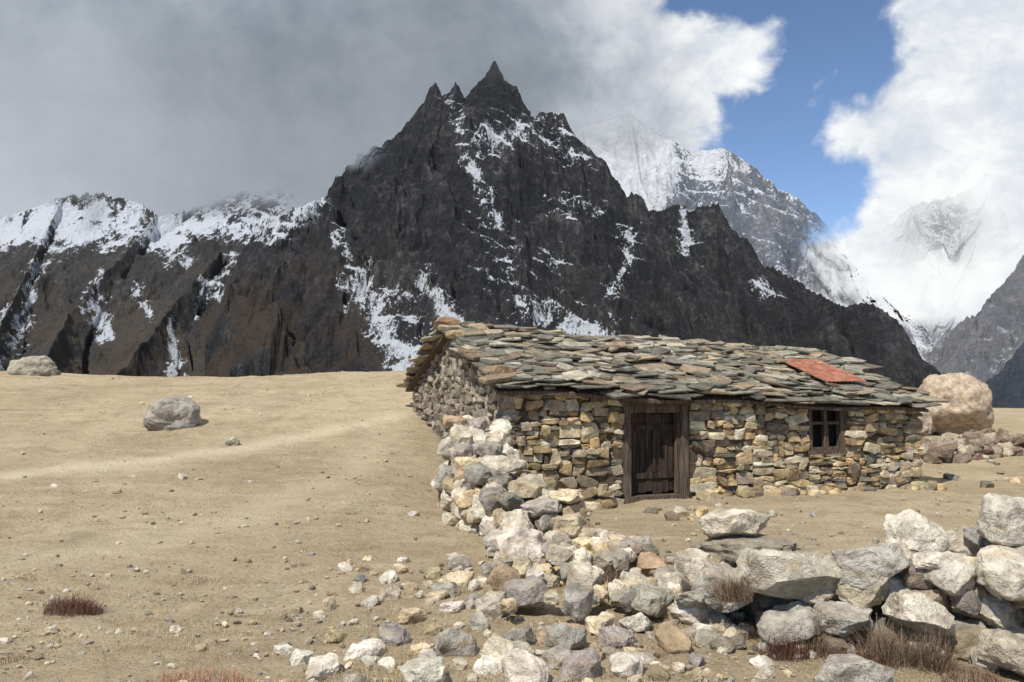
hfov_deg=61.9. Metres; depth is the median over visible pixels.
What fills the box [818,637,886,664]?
dry shrub
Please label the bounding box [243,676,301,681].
dry shrub
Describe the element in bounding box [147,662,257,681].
dry shrub
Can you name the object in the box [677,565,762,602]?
dry shrub
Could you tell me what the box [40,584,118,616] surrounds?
dry shrub
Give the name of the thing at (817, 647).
dry shrub
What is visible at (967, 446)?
dry stone wall
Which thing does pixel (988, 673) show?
dry shrub
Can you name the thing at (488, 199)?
mountain
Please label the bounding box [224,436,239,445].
boulder
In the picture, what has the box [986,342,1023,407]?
hill
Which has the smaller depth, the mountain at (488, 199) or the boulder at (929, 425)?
the boulder at (929, 425)
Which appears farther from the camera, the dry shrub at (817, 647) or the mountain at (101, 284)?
the mountain at (101, 284)
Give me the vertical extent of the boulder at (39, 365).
0.880 m
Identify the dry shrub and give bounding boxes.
[0,651,30,664]
[13,575,39,582]
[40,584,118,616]
[79,582,112,589]
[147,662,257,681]
[192,576,216,584]
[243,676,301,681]
[288,561,307,568]
[594,563,625,584]
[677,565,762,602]
[737,623,814,662]
[750,602,868,659]
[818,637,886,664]
[829,612,941,667]
[874,618,1023,672]
[934,661,1012,681]
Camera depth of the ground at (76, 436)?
10.62 m
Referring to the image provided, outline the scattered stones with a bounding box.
[928,455,1023,487]
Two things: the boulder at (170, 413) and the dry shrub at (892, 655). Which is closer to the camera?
the dry shrub at (892, 655)
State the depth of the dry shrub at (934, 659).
5.27 m
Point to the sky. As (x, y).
(899, 124)
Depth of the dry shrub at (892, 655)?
5.33 m
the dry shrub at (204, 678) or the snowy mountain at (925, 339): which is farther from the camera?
the snowy mountain at (925, 339)
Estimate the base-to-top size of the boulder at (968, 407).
1.992 m
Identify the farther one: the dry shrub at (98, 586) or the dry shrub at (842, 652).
the dry shrub at (98, 586)
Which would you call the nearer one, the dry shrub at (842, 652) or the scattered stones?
the dry shrub at (842, 652)
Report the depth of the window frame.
14.85 m
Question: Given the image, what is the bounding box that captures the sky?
[0,0,1023,328]
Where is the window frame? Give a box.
[807,403,846,453]
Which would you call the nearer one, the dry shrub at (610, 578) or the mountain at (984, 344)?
the dry shrub at (610, 578)
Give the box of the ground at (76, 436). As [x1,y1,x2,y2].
[0,370,1023,681]
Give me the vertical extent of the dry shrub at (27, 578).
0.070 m
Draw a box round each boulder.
[7,356,60,375]
[143,396,201,430]
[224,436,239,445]
[918,412,936,435]
[919,373,994,434]
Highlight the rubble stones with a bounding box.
[0,382,919,681]
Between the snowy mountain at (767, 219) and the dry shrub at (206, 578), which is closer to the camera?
the dry shrub at (206, 578)
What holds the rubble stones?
on the ground at (76, 436)
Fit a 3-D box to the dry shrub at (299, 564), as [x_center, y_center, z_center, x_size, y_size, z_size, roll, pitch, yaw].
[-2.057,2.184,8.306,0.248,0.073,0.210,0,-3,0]
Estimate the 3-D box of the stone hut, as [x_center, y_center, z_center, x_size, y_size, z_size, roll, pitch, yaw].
[2.901,1.330,16.681,9.358,3.348,6.272,1,-3,-21]
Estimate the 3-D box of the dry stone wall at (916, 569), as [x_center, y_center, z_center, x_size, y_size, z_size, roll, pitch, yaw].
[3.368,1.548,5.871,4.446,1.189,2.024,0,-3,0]
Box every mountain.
[0,193,286,376]
[205,61,940,387]
[585,129,820,294]
[902,324,952,360]
[925,255,1023,382]
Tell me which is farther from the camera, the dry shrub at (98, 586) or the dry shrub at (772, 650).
the dry shrub at (98, 586)
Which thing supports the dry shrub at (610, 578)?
on the ground at (76, 436)
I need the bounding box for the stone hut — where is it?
[395,317,948,509]
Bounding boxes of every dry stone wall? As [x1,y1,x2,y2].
[431,414,595,565]
[670,493,1023,681]
[919,427,1023,463]
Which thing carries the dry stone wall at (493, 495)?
on the ground at (76, 436)
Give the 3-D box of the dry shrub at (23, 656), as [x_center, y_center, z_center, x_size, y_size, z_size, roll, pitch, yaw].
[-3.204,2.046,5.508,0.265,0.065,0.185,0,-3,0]

